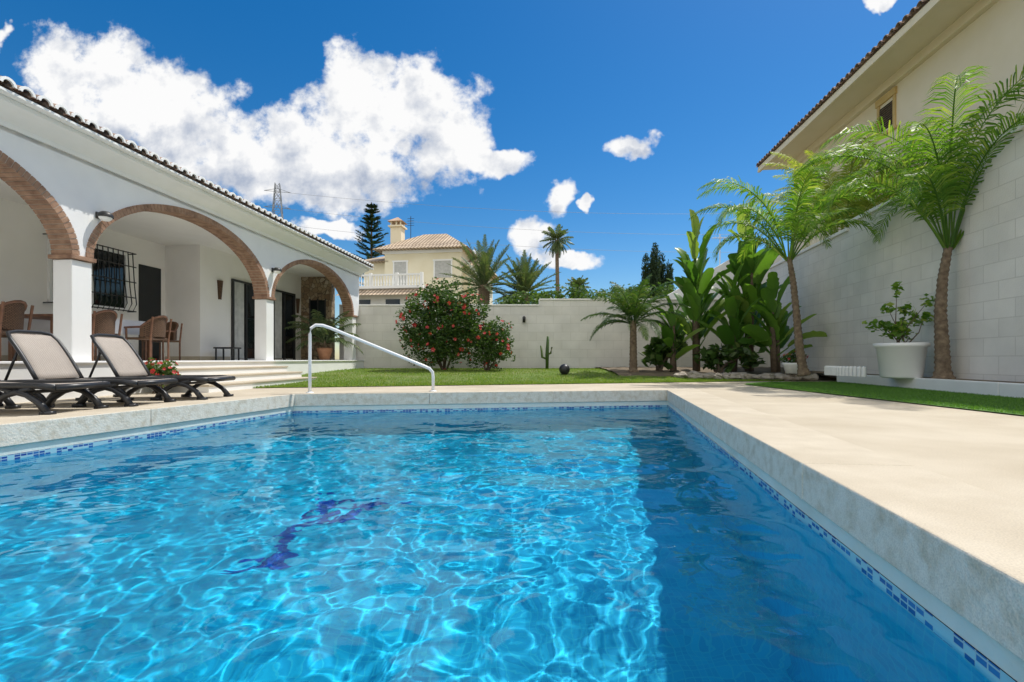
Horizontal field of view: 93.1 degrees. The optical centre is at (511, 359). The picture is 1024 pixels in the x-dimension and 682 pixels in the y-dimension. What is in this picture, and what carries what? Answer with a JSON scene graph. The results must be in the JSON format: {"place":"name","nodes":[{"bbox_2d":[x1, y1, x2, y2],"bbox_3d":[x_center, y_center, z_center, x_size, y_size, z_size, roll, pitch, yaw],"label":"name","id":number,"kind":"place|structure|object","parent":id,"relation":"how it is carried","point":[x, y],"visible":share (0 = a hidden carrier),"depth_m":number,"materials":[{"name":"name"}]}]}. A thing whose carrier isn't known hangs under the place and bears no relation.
{"place":"outdoors","nodes":[
{"label":"outdoors","id":0,"kind":"place"},
{"bbox_2d":[0,407,990,681],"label":"water","id":1,"kind":"structure","parent":0,"point":[602,545],"depth_m":2.02,"materials":[{"name":"blue liquid"}]},
{"bbox_2d":[0,380,1023,502],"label":"patio","id":2,"kind":"structure","parent":0,"point":[981,449],"depth_m":4.42,"materials":[{"name":"stone"}]},
{"bbox_2d":[0,380,110,414],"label":"sun lounger","id":3,"kind":"object","parent":2,"relation":"on","point":[23,388],"visible":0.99,"depth_m":5.03,"materials":[{"name":"black plastic"}]},
{"bbox_2d":[0,330,177,406],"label":"sun lounger","id":4,"kind":"object","parent":2,"relation":"on","point":[45,356],"visible":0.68,"depth_m":5.86,"materials":[{"name":"beige fabric"}]},
{"bbox_2d":[75,333,235,399],"bbox_3d":[-4.915,0.097,6.796,1.770,0.907,0.692,0,0,-1],"label":"sun lounger","id":5,"kind":"object","parent":2,"relation":"on","point":[121,356],"visible":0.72,"depth_m":6.74,"materials":[{"name":"black plastic"}]},
{"bbox_2d":[145,357,180,393],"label":"flower bush","id":6,"kind":"object","parent":2,"relation":"on","point":[154,368],"visible":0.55,"depth_m":7.79,"materials":[{"name":"green plant"}]},
{"bbox_2d":[0,388,1023,661],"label":"pool coping","id":7,"kind":"object","parent":2,"relation":"on","point":[956,546],"visible":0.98,"depth_m":2.31,"materials":[{"name":"stone"}]},
{"bbox_2d":[306,324,435,392],"bbox_3d":[-2.290,-0.013,7.990,2.076,1.125,0.119,0,0,-11],"label":"pool handrail","id":8,"kind":"object","parent":7,"relation":"on","point":[359,340],"visible":0.96,"depth_m":7.89,"materials":[{"name":"metal"}]},
{"bbox_2d":[0,401,1023,681],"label":"pool plaster band","id":9,"kind":"object","parent":7,"relation":"attached to","point":[990,649],"visible":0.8,"depth_m":2.94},
{"bbox_2d":[673,372,687,377],"bbox_3d":[4.484,0.458,12.898,0.392,0.255,0.442,0,0,29],"label":"rock","id":10,"kind":"object","parent":2,"relation":"on","point":[681,375],"visible":0.62,"depth_m":12.75,"materials":[{"name":"grey stone"}]},
{"bbox_2d":[784,374,791,380],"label":"rock","id":11,"kind":"object","parent":2,"relation":"on","point":[788,377],"visible":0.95,"depth_m":12.05,"materials":[{"name":"grey stone"}]},
{"bbox_2d":[791,373,801,380],"bbox_3d":[7.066,0.452,12.096,0.344,0.207,0.310,0,0,-21],"label":"rock","id":12,"kind":"object","parent":2,"relation":"on","point":[795,377],"visible":0.62,"depth_m":12.01,"materials":[{"name":"grey stone"}]},
{"bbox_2d":[782,363,797,373],"bbox_3d":[6.950,0.220,12.000,0.480,0.260,0.480,0,0,0],"label":"flower pot","id":13,"kind":"object","parent":12,"relation":"on","point":[790,368],"visible":0.7,"depth_m":11.86,"materials":[{"name":"plastic"}]},
{"bbox_2d":[778,351,808,362],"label":"potted flower","id":14,"kind":"object","parent":13,"relation":"in","point":[791,358],"visible":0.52,"depth_m":12.02,"materials":[{"name":"green plant"}]},
{"bbox_2d":[800,374,811,380],"bbox_3d":[7.367,0.450,12.193,0.337,0.218,0.352,0,0,-30],"label":"rock","id":15,"kind":"object","parent":2,"relation":"on","point":[806,378],"visible":0.49,"depth_m":12.06,"materials":[{"name":"grey stone"}]},
{"bbox_2d":[810,373,818,380],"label":"rock","id":16,"kind":"object","parent":2,"relation":"on","point":[814,376],"visible":0.74,"depth_m":12.05,"materials":[{"name":"grey stone"}]},
{"bbox_2d":[744,381,1023,414],"bbox_3d":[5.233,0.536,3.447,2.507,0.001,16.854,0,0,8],"label":"turf strip","id":17,"kind":"object","parent":2,"relation":"on","point":[1018,413],"visible":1,"depth_m":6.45,"materials":[{"name":"green plant"}]},
{"bbox_2d":[689,149,901,375],"bbox_3d":[6.099,-2.113,10.912,3.830,5.010,3.972,0,0,0],"label":"palm tree","id":18,"kind":"object","parent":17,"relation":"on","point":[791,220],"visible":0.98,"depth_m":10.88,"materials":[{"name":"green plant"}]},
{"bbox_2d":[837,375,1023,397],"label":"kerb","id":19,"kind":"structure","parent":2,"relation":"on","point":[1004,389],"depth_m":7.99,"materials":[{"name":"white concrete"}]},
{"bbox_2d":[873,342,930,377],"bbox_3d":[7.300,0.025,9.100,0.860,0.650,0.860,0,0,0],"label":"planter pot","id":20,"kind":"object","parent":19,"relation":"on","point":[902,360],"visible":0.99,"depth_m":8.82,"materials":[{"name":"ceramic"}]},
{"bbox_2d":[862,281,934,342],"bbox_3d":[7.265,-0.843,9.122,1.305,1.242,0.600,0,0,0],"label":"potted shrub","id":21,"kind":"object","parent":20,"relation":"on","point":[900,330],"visible":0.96,"depth_m":9.08,"materials":[{"name":"green plant"}]},
{"bbox_2d":[258,368,791,387],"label":"lawn","id":22,"kind":"structure","parent":0,"point":[480,375],"depth_m":12.76,"materials":[{"name":"plant"}]},
{"bbox_2d":[394,276,490,370],"bbox_3d":[-2.191,-1.095,15.164,3.095,3.066,2.116,0,0,0],"label":"hibiscus bush","id":23,"kind":"object","parent":22,"relation":"on","point":[455,314],"visible":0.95,"depth_m":14.80,"materials":[{"name":"green plant"}]},
{"bbox_2d":[460,316,515,370],"bbox_3d":[-0.778,-0.475,14.875,1.791,1.785,1.574,0,0,0],"label":"hibiscus bush","id":24,"kind":"object","parent":22,"relation":"on","point":[503,338],"visible":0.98,"depth_m":14.68,"materials":[{"name":"green plant"}]},
{"bbox_2d":[540,336,552,368],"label":"cactus","id":25,"kind":"object","parent":22,"relation":"on","point":[547,354],"visible":0.93,"depth_m":15.87,"materials":[{"name":"green plant"}]},
{"bbox_2d":[559,364,569,374],"bbox_3d":[1.450,0.282,13.400,0.300,0.300,0.300,0,0,0],"label":"garden ball","id":26,"kind":"object","parent":22,"relation":"on","point":[564,369],"visible":0.97,"depth_m":13.30,"materials":[{"name":"black plastic"}]},
{"bbox_2d":[686,370,696,377],"bbox_3d":[4.795,0.444,12.906,0.531,0.292,0.355,0,0,-1],"label":"rock","id":27,"kind":"object","parent":22,"relation":"on","point":[689,373],"visible":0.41,"depth_m":12.79,"materials":[{"name":"grey stone"}]},
{"bbox_2d":[690,372,703,378],"bbox_3d":[4.861,0.453,12.847,0.484,0.254,0.368,0,0,25],"label":"rock","id":28,"kind":"object","parent":22,"relation":"on","point":[695,375],"visible":0.56,"depth_m":12.71,"materials":[{"name":"grey stone"}]},
{"bbox_2d":[703,372,714,378],"bbox_3d":[5.205,0.460,12.738,0.419,0.239,0.358,0,0,-20],"label":"rock","id":29,"kind":"object","parent":22,"relation":"on","point":[709,375],"visible":0.63,"depth_m":12.59,"materials":[{"name":"grey stone"}]},
{"bbox_2d":[714,373,722,378],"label":"rock","id":30,"kind":"object","parent":22,"relation":"on","point":[717,375],"visible":0.7,"depth_m":12.48,"materials":[{"name":"grey stone"}]},
{"bbox_2d":[720,372,730,378],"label":"rock","id":31,"kind":"object","parent":22,"relation":"on","point":[726,375],"visible":0.6,"depth_m":12.52,"materials":[{"name":"grey stone"}]},
{"bbox_2d":[728,372,741,379],"bbox_3d":[5.718,0.449,12.573,0.478,0.226,0.323,0,0,29],"label":"rock","id":32,"kind":"object","parent":22,"relation":"on","point":[733,376],"visible":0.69,"depth_m":12.45,"materials":[{"name":"grey stone"}]},
{"bbox_2d":[740,372,746,379],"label":"rock","id":33,"kind":"object","parent":22,"relation":"on","point":[743,375],"visible":0.57,"depth_m":12.43,"materials":[{"name":"grey stone"}]},
{"bbox_2d":[746,373,755,378],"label":"rock","id":34,"kind":"object","parent":22,"relation":"on","point":[749,376],"visible":0.58,"depth_m":12.40,"materials":[{"name":"grey stone"}]},
{"bbox_2d":[753,374,760,378],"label":"rock","id":35,"kind":"object","parent":22,"relation":"on","point":[756,376],"visible":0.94,"depth_m":12.27,"materials":[{"name":"grey stone"}]},
{"bbox_2d":[760,373,774,379],"bbox_3d":[6.435,0.455,12.273,0.396,0.219,0.356,0,0,-23],"label":"rock","id":36,"kind":"object","parent":22,"relation":"on","point":[766,376],"visible":0.74,"depth_m":12.16,"materials":[{"name":"grey stone"}]},
{"bbox_2d":[775,373,786,379],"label":"rock","id":37,"kind":"object","parent":22,"relation":"on","point":[780,376],"visible":0.76,"depth_m":12.17,"materials":[{"name":"grey stone"}]},
{"bbox_2d":[601,367,836,379],"bbox_3d":[6.000,0.397,14.572,6.200,0.281,5.056,0,0,0],"label":"planting bed","id":38,"kind":"object","parent":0,"point":[644,371],"visible":0.49,"depth_m":14.23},
{"bbox_2d":[580,273,690,371],"bbox_3d":[3.517,-1.058,14.047,2.689,2.896,2.851,0,0,-29],"label":"young palm","id":39,"kind":"object","parent":38,"relation":"on","point":[633,306],"visible":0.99,"depth_m":13.79,"materials":[{"name":"green plant"}]},
{"bbox_2d":[638,332,687,370],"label":"philodendron plant","id":40,"kind":"object","parent":38,"relation":"on","point":[659,354],"visible":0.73,"depth_m":14.16,"materials":[{"name":"green plant"}]},
{"bbox_2d":[653,293,704,370],"bbox_3d":[4.804,-0.790,14.076,1.347,2.286,1.547,0,0,0],"label":"strelitzia plant","id":41,"kind":"object","parent":38,"relation":"on","point":[668,333],"visible":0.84,"depth_m":14.03,"materials":[{"name":"green plant"}]},
{"bbox_2d":[661,209,733,370],"bbox_3d":[5.546,-2.065,14.429,2.307,4.842,1.795,0,0,0],"label":"strelitzia plant","id":42,"kind":"object","parent":38,"relation":"on","point":[696,284],"visible":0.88,"depth_m":14.18,"materials":[{"name":"green plant"}]},
{"bbox_2d":[693,342,766,372],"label":"philodendron plant","id":43,"kind":"object","parent":38,"relation":"on","point":[711,357],"visible":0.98,"depth_m":13.29,"materials":[{"name":"green plant"}]},
{"bbox_2d":[697,263,767,371],"bbox_3d":[6.244,-1.158,13.764,1.882,3.032,1.402,0,0,0],"label":"strelitzia plant","id":44,"kind":"object","parent":38,"relation":"on","point":[731,332],"visible":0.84,"depth_m":13.55,"materials":[{"name":"green plant"}]},
{"bbox_2d":[711,201,789,370],"bbox_3d":[7.098,-2.147,14.180,2.207,5.004,1.792,0,0,-19],"label":"strelitzia plant","id":45,"kind":"object","parent":38,"relation":"on","point":[758,265],"visible":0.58,"depth_m":13.90,"materials":[{"name":"green plant"}]},
{"bbox_2d":[738,271,826,371],"bbox_3d":[7.279,-0.987,13.315,2.327,2.692,1.248,0,0,0],"label":"strelitzia plant","id":46,"kind":"object","parent":38,"relation":"on","point":[777,333],"visible":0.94,"depth_m":13.16,"materials":[{"name":"green plant"}]},
{"bbox_2d":[756,0,1023,252],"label":"neighbour house","id":47,"kind":"structure","parent":0,"point":[907,60],"depth_m":12.46,"materials":[{"name":"paint"}]},
{"bbox_2d":[875,86,896,140],"bbox_3d":[10.929,-7.160,14.194,0.070,1.180,0.880,0,0,6],"label":"window","id":48,"kind":"structure","parent":47,"relation":"in","point":[888,112],"depth_m":14.12,"materials":[{"name":"brown glass"}]},
{"bbox_2d":[810,371,1023,383],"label":"raised bed","id":49,"kind":"object","parent":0,"point":[953,379],"depth_m":8.18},
{"bbox_2d":[824,366,866,376],"bbox_3d":[6.999,0.245,10.214,0.098,0.210,1.160,0,0,-3],"label":"planter box","id":50,"kind":"object","parent":49,"relation":"on","point":[859,371],"visible":1,"depth_m":10.11,"materials":[{"name":"plastic"}]},
{"bbox_2d":[787,64,1023,379],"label":"palm tree","id":51,"kind":"object","parent":49,"relation":"on","point":[951,187],"visible":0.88,"depth_m":8.26,"materials":[{"name":"green plant"}]},
{"label":"ground","id":52,"kind":"structure","parent":0,"visible":0},
{"bbox_2d":[0,76,373,403],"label":"white villa","id":53,"kind":"object","parent":52,"relation":"on","point":[94,216],"visible":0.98,"depth_m":9.84,"materials":[{"name":"paint"}]},
{"bbox_2d":[0,300,33,360],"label":"wicker chair","id":54,"kind":"object","parent":53,"relation":"on","point":[12,312],"visible":0.79,"depth_m":6.80,"materials":[{"name":"brown wicker"}]},
{"bbox_2d":[8,314,152,360],"bbox_3d":[-7.722,-0.354,8.830,0.946,0.768,2.000,0,0,5],"label":"dining table","id":55,"kind":"object","parent":53,"relation":"on","point":[42,322],"visible":0.18,"depth_m":8.48,"materials":[{"name":"brown wood"}]},
{"bbox_2d":[43,233,136,311],"bbox_3d":[-8.784,-1.748,10.230,0.311,1.366,1.864,0,0,5],"label":"window","id":56,"kind":"structure","parent":53,"relation":"in","point":[110,281],"depth_m":10.61,"materials":[{"name":"black glass"}]},
{"bbox_2d":[92,309,122,360],"bbox_3d":[-7.043,-0.405,8.213,0.570,0.870,0.560,0,0,5],"label":"wicker chair","id":57,"kind":"object","parent":53,"relation":"on","point":[103,321],"visible":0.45,"depth_m":8.13,"materials":[{"name":"brown wicker"}]},
{"bbox_2d":[124,315,171,360],"bbox_3d":[-6.913,-0.405,9.259,0.570,0.870,0.560,0,0,-1],"label":"wicker chair","id":58,"kind":"object","parent":53,"relation":"on","point":[152,328],"visible":0.95,"depth_m":9.12,"materials":[{"name":"brown wicker"}]},
{"bbox_2d":[139,264,160,359],"bbox_3d":[-8.788,-1.110,11.779,0.020,2.280,0.630,0,0,5],"label":"door","id":59,"kind":"structure","parent":53,"relation":"in","point":[149,277],"depth_m":11.75,"materials":[{"name":"black glass"}]},
{"bbox_2d":[141,321,182,360],"bbox_3d":[-7.562,-0.405,10.507,0.560,0.870,0.570,0,0,7],"label":"wicker chair","id":60,"kind":"object","parent":53,"relation":"on","point":[173,333],"visible":0.66,"depth_m":10.64,"materials":[{"name":"brown wicker"}]},
{"bbox_2d":[213,347,240,359],"bbox_3d":[-7.367,-0.140,12.563,0.500,0.340,0.400,0,0,0],"label":"side table","id":61,"kind":"object","parent":53,"relation":"on","point":[231,348],"visible":0.87,"depth_m":12.40,"materials":[{"name":"metal"}]},
{"bbox_2d":[231,279,254,359],"bbox_3d":[-7.624,-1.090,13.894,0.060,2.240,1.180,0,0,5],"label":"glass door","id":62,"kind":"structure","parent":53,"relation":"in","point":[242,303],"depth_m":13.75,"materials":[{"name":"black glass"}]},
{"bbox_2d":[273,289,295,359],"bbox_3d":[-7.440,-1.090,15.836,0.060,2.240,1.280,0,0,5],"label":"glass door","id":63,"kind":"structure","parent":53,"relation":"in","point":[285,302],"depth_m":15.81,"materials":[{"name":"black glass"}]},
{"bbox_2d":[309,299,325,337],"bbox_3d":[-6.750,-1.425,16.854,0.600,1.350,0.040,0,0,5],"label":"window","id":64,"kind":"structure","parent":53,"relation":"in","point":[318,305],"depth_m":16.85,"materials":[{"name":"black glass"}]},
{"bbox_2d":[317,348,332,359],"bbox_3d":[-6.186,-0.170,16.017,0.500,0.400,0.500,0,0,0],"label":"terracotta pot","id":65,"kind":"object","parent":53,"relation":"on","point":[324,353],"visible":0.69,"depth_m":15.85,"materials":[{"name":"orange ceramic"}]},
{"bbox_2d":[284,309,362,353],"bbox_3d":[-6.211,-0.872,16.039,2.452,1.483,2.551,0,0,0],"label":"potted palm","id":66,"kind":"object","parent":65,"relation":"in","point":[322,337],"visible":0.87,"depth_m":15.83,"materials":[{"name":"green plant"}]},
{"bbox_2d":[264,183,289,217],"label":"power pylon","id":67,"kind":"object","parent":52,"relation":"on","point":[274,198],"visible":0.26,"depth_m":119.56,"materials":[{"name":"metal"}]},
{"bbox_2d":[282,208,732,234],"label":"power cable","id":68,"kind":"object","parent":67,"relation":"attached to","point":[542,230],"visible":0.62,"depth_m":124.14,"materials":[{"name":"metal"}]},
{"bbox_2d":[285,192,775,213],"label":"power cable","id":69,"kind":"object","parent":67,"relation":"attached to","point":[481,208],"visible":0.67,"depth_m":123.11,"materials":[{"name":"metal"}]},
{"bbox_2d":[298,226,789,251],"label":"power cable","id":70,"kind":"object","parent":67,"relation":"attached to","point":[493,244],"visible":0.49,"depth_m":123.57,"materials":[{"name":"metal"}]},
{"bbox_2d":[351,202,387,284],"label":"araucaria tree","id":71,"kind":"object","parent":52,"relation":"on","point":[371,219],"visible":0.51,"depth_m":57.47,"materials":[{"name":"green plant"}]},
{"bbox_2d":[336,216,498,303],"bbox_3d":[-7.106,-5.950,40.107,10.800,13.000,10.800,0,0,8],"label":"distant villa","id":72,"kind":"object","parent":52,"relation":"on","point":[403,268],"visible":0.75,"depth_m":37.87,"materials":[{"name":"paint"}]},
{"bbox_2d":[359,300,369,303],"bbox_3d":[-11.123,-3.750,36.315,1.100,1.400,0.030,0,0,8],"label":"window","id":73,"kind":"structure","parent":72,"relation":"in","point":[360,301],"depth_m":36.29,"materials":[{"name":"grey glass"}]},
{"bbox_2d":[386,299,399,303],"bbox_3d":[-8.845,-3.750,35.994,1.100,1.400,0.030,0,0,8],"label":"window","id":74,"kind":"structure","parent":72,"relation":"in","point":[388,301],"depth_m":35.98,"materials":[{"name":"grey glass"}]},
{"bbox_2d":[392,260,407,284],"bbox_3d":[-8.784,-6.660,38.179,1.300,2.220,0.080,0,0,8],"label":"window","id":75,"kind":"structure","parent":72,"relation":"in","point":[400,266],"depth_m":38.18,"materials":[{"name":"white glass"}]},
{"bbox_2d":[433,259,452,277],"bbox_3d":[-5.380,-7.060,37.706,1.600,1.420,0.080,0,0,8],"label":"window","id":76,"kind":"structure","parent":72,"relation":"in","point":[439,265],"depth_m":37.72,"materials":[{"name":"grey glass"}]},
{"bbox_2d":[439,234,527,303],"bbox_3d":[-1.521,-3.014,26.129,4.793,7.128,5.052,0,0,0],"label":"date palm","id":77,"kind":"object","parent":52,"relation":"on","point":[484,271],"visible":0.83,"depth_m":25.55,"materials":[{"name":"green plant"}]},
{"bbox_2d":[494,289,547,303],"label":"garden shrub","id":78,"kind":"object","parent":52,"relation":"on","point":[518,297],"visible":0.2,"depth_m":22.76,"materials":[{"name":"green plant"}]},
{"bbox_2d":[490,250,560,303],"bbox_3d":[0.554,-2.712,26.975,4.502,6.523,4.208,0,0,0],"label":"date palm","id":79,"kind":"object","parent":52,"relation":"on","point":[528,278],"visible":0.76,"depth_m":26.46,"materials":[{"name":"green plant"}]},
{"bbox_2d":[339,299,769,368],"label":"garden wall","id":80,"kind":"structure","parent":52,"relation":"on","point":[563,327],"depth_m":17.00,"materials":[{"name":"paint"}]},
{"bbox_2d":[539,224,573,290],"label":"tall palm","id":81,"kind":"object","parent":52,"relation":"on","point":[557,247],"visible":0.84,"depth_m":44.81,"materials":[{"name":"green plant"}]},
{"bbox_2d":[529,283,595,303],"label":"garden shrub","id":82,"kind":"object","parent":52,"relation":"on","point":[575,293],"visible":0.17,"depth_m":20.73,"materials":[{"name":"green plant"}]},
{"bbox_2d":[562,275,590,298],"bbox_3d":[5.351,-3.197,40.038,2.235,7.494,2.329,0,0,-18],"label":"fan palm","id":83,"kind":"object","parent":52,"relation":"on","point":[579,281],"visible":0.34,"depth_m":39.71,"materials":[{"name":"green plant"}]},
{"bbox_2d":[588,287,627,297],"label":"garden shrub","id":84,"kind":"object","parent":52,"relation":"on","point":[598,295],"visible":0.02,"depth_m":21.92,"materials":[{"name":"green plant"}]},
{"bbox_2d":[603,284,647,298],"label":"garden shrub","id":85,"kind":"object","parent":52,"relation":"on","point":[629,288],"visible":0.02,"depth_m":23.71,"materials":[{"name":"green plant"}]},
{"bbox_2d":[641,253,650,297],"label":"cypress tree","id":86,"kind":"object","parent":52,"relation":"on","point":[645,273],"visible":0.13,"depth_m":30.09,"materials":[{"name":"green plant"}]},
{"bbox_2d":[619,281,676,298],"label":"garden shrub","id":87,"kind":"object","parent":52,"relation":"on","point":[666,291],"visible":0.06,"depth_m":20.77,"materials":[{"name":"green plant"}]},
{"bbox_2d":[649,242,661,297],"bbox_3d":[8.849,-3.329,29.989,1.242,7.883,1.229,0,0,0],"label":"cypress tree","id":88,"kind":"object","parent":52,"relation":"on","point":[655,277],"visible":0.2,"depth_m":29.86,"materials":[{"name":"green plant"}]},
{"bbox_2d":[657,252,666,295],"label":"cypress tree","id":89,"kind":"object","parent":52,"relation":"on","point":[662,269],"visible":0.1,"depth_m":30.36,"materials":[{"name":"green plant"}]},
{"bbox_2d":[664,259,674,291],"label":"cypress tree","id":90,"kind":"object","parent":52,"relation":"on","point":[669,271],"visible":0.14,"depth_m":30.26,"materials":[{"name":"green plant"}]},
{"bbox_2d":[712,234,726,264],"bbox_3d":[8.400,-2.250,19.600,0.600,5.600,0.400,0,0,0],"label":"tv antenna","id":91,"kind":"object","parent":52,"relation":"on","point":[719,248],"visible":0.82,"depth_m":19.60,"materials":[{"name":"paint"}]},
{"bbox_2d":[668,255,782,298],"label":"gable wall","id":92,"kind":"structure","parent":52,"relation":"on","point":[721,267],"depth_m":19.00,"materials":[{"name":"white paint"}]},
{"bbox_2d":[744,116,946,248],"bbox_3d":[9.450,-2.851,13.726,5.830,6.803,5.935,0,0,0],"label":"palm tree","id":93,"kind":"object","parent":52,"relation":"on","point":[864,204],"visible":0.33,"depth_m":13.10,"materials":[{"name":"green plant"}]},
{"bbox_2d":[770,123,1023,381],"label":"side wall","id":94,"kind":"structure","parent":52,"relation":"on","point":[844,289],"depth_m":9.27,"materials":[{"name":"paint"}]},
{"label":"pool wall","id":95,"kind":"structure","parent":0,"visible":0},
{"bbox_2d":[0,405,1015,681],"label":"pool waterline tiles","id":96,"kind":"object","parent":95,"relation":"attached to","point":[980,663],"visible":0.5,"depth_m":2.58,"materials":[{"name":"tile"}]}
]}

